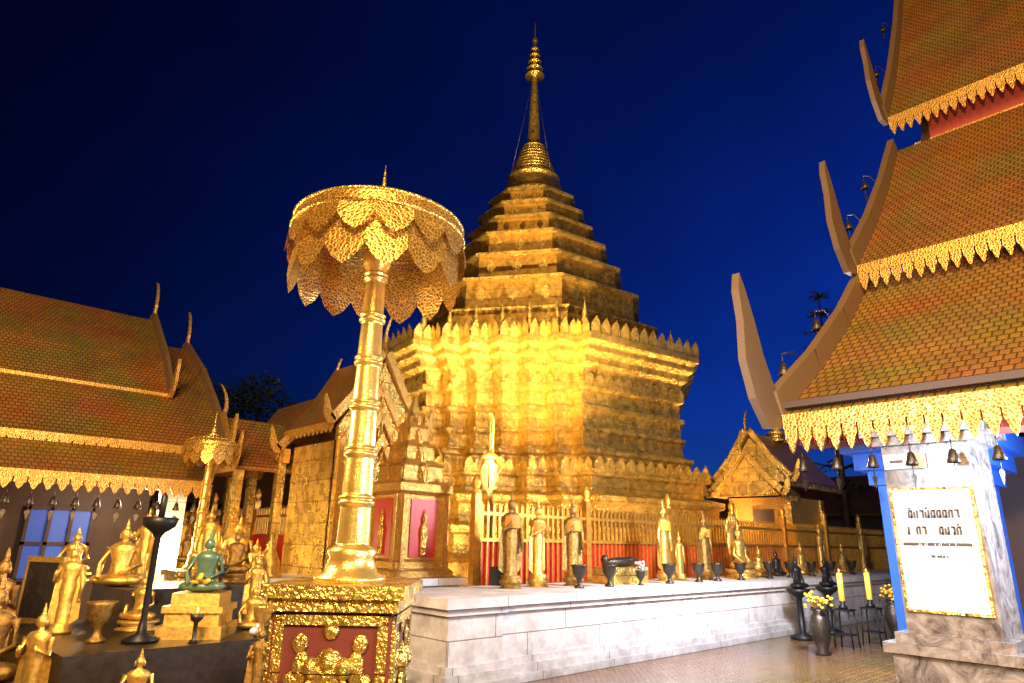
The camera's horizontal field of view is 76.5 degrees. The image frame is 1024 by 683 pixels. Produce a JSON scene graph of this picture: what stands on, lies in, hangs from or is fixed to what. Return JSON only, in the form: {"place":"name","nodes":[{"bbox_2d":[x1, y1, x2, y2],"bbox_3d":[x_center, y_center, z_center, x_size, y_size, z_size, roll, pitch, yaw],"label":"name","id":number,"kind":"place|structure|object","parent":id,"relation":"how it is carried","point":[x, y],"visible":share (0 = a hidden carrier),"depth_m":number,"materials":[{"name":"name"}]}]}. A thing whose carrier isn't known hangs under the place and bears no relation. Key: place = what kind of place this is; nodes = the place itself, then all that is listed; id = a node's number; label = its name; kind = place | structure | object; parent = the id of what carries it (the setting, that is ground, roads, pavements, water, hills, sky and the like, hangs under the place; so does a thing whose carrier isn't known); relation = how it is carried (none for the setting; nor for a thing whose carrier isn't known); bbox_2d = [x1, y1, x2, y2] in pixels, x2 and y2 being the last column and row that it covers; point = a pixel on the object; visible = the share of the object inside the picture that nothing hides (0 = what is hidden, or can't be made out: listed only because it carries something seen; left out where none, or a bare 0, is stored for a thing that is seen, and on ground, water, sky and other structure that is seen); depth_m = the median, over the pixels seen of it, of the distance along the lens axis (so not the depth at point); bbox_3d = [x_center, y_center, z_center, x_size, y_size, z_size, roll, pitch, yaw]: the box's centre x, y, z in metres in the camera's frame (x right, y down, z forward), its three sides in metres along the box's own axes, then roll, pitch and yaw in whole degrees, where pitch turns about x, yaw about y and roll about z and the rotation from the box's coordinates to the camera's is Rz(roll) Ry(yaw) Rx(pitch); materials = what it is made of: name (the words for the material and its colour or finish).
{"place":"outdoors","nodes":[
{"label":"outdoors","id":0,"kind":"place"},
{"bbox_2d":[370,395,452,577],"bbox_3d":[-1.536,2.110,9.758,1.000,2.650,1.000,16,-23,-41],"label":"shrine","id":1,"kind":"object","parent":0,"point":[409,527],"depth_m":9.37,"materials":[{"name":"gold metal"}]},
{"bbox_2d":[477,413,501,537],"bbox_3d":[-0.488,3.200,11.876,0.440,3.806,1.103,4,-17,-10],"label":"hanging lantern","id":2,"kind":"object","parent":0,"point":[489,473],"visible":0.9,"depth_m":11.71,"materials":[{"name":"gold metal"}]},
{"bbox_2d":[0,0,1017,476],"label":"sky","id":3,"kind":"structure","parent":0,"point":[175,145],"materials":[{"name":"blue"}]},
{"bbox_2d":[526,618,896,682],"bbox_3d":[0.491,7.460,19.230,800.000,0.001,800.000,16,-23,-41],"label":"ground","id":4,"kind":"structure","parent":0,"point":[785,659],"depth_m":8.46,"materials":[{"name":"tile"}]},
{"bbox_2d":[0,283,238,623],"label":"temple building","id":5,"kind":"structure","parent":4,"relation":"on","point":[105,415],"depth_m":10.76,"materials":[{"name":"tile"}]},
{"bbox_2d":[160,415,238,580],"bbox_3d":[-4.624,2.665,9.644,0.804,3.357,0.804,16,-23,-41],"label":"umbrella","id":6,"kind":"object","parent":4,"relation":"on","point":[209,449],"visible":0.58,"depth_m":9.64,"materials":[{"name":"gold metal"}]},
{"bbox_2d":[217,389,256,419],"bbox_3d":[-19.347,6.920,35.929,8.710,10.025,8.922,-7,-19,25],"label":"tree","id":7,"kind":"object","parent":4,"relation":"on","point":[235,408],"visible":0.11,"depth_m":38.64,"materials":[{"name":"green plant"}]},
{"bbox_2d":[206,368,309,443],"bbox_3d":[-15.380,7.126,38.026,11.219,11.016,10.388,16,-23,-41],"label":"tree","id":8,"kind":"object","parent":4,"relation":"on","point":[259,411],"visible":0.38,"depth_m":38.00,"materials":[{"name":"green plant"}]},
{"bbox_2d":[205,318,432,575],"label":"temple building","id":9,"kind":"structure","parent":4,"relation":"on","point":[315,431],"depth_m":11.23,"materials":[{"name":"tile"}]},
{"bbox_2d":[259,167,465,682],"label":"ceremonial umbrella","id":10,"kind":"object","parent":4,"relation":"on","point":[369,253],"visible":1,"depth_m":4.69,"materials":[{"name":"gold metal"}]},
{"bbox_2d":[0,492,897,682],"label":"statues","id":11,"kind":"object","parent":4,"relation":"on","point":[210,623],"visible":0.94,"depth_m":7.24,"materials":[{"name":"gold metal"}]},
{"bbox_2d":[148,472,883,530],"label":"wall","id":12,"kind":"structure","parent":4,"relation":"on","point":[865,506],"depth_m":32.35,"materials":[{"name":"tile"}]},
{"bbox_2d":[147,473,889,585],"bbox_3d":[-0.046,6.494,20.300,17.970,2.450,16.312,16,-23,-41],"label":"gilded fence","id":13,"kind":"object","parent":4,"relation":"on","point":[782,539],"visible":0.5,"depth_m":12.41,"materials":[{"name":"gold metal"}]},
{"bbox_2d":[145,569,892,682],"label":"wall","id":14,"kind":"structure","parent":4,"relation":"on","point":[482,634],"depth_m":8.33,"materials":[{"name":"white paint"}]},
{"bbox_2d":[490,566,503,585],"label":"lamps and floods","id":15,"kind":"object","parent":14,"relation":"on","point":[496,573],"visible":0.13,"depth_m":8.96,"materials":[{"name":"black metal"}]},
{"bbox_2d":[356,23,724,586],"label":"chedi","id":16,"kind":"structure","parent":4,"relation":"on","point":[539,342],"depth_m":16.74,"materials":[{"name":"gold metal"}]},
{"bbox_2d":[703,409,841,557],"bbox_3d":[7.188,4.065,17.762,3.634,5.900,2.638,16,-23,-41],"label":"shrine","id":17,"kind":"object","parent":4,"relation":"on","point":[754,464],"visible":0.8,"depth_m":17.00,"materials":[{"name":"gold metal"}]},
{"bbox_2d":[797,290,875,528],"bbox_3d":[13.605,3.693,27.047,4.249,12.302,3.967,16,-23,-41],"label":"conifer tree","id":18,"kind":"object","parent":4,"relation":"on","point":[846,515],"visible":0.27,"depth_m":26.41,"materials":[{"name":"green plant"}]},
{"bbox_2d":[731,0,1023,490],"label":"hall roof","id":19,"kind":"structure","parent":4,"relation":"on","point":[933,331],"depth_m":6.44,"materials":[{"name":"tile"}]},
{"bbox_2d":[839,433,1023,633],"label":"blue columns","id":20,"kind":"structure","parent":4,"relation":"on","point":[1010,495],"depth_m":5.42,"materials":[{"name":"blue paint"}]},
{"bbox_2d":[858,411,1023,682],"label":"marble column","id":21,"kind":"structure","parent":4,"relation":"on","point":[963,620],"depth_m":4.16,"materials":[{"name":"white stone"}]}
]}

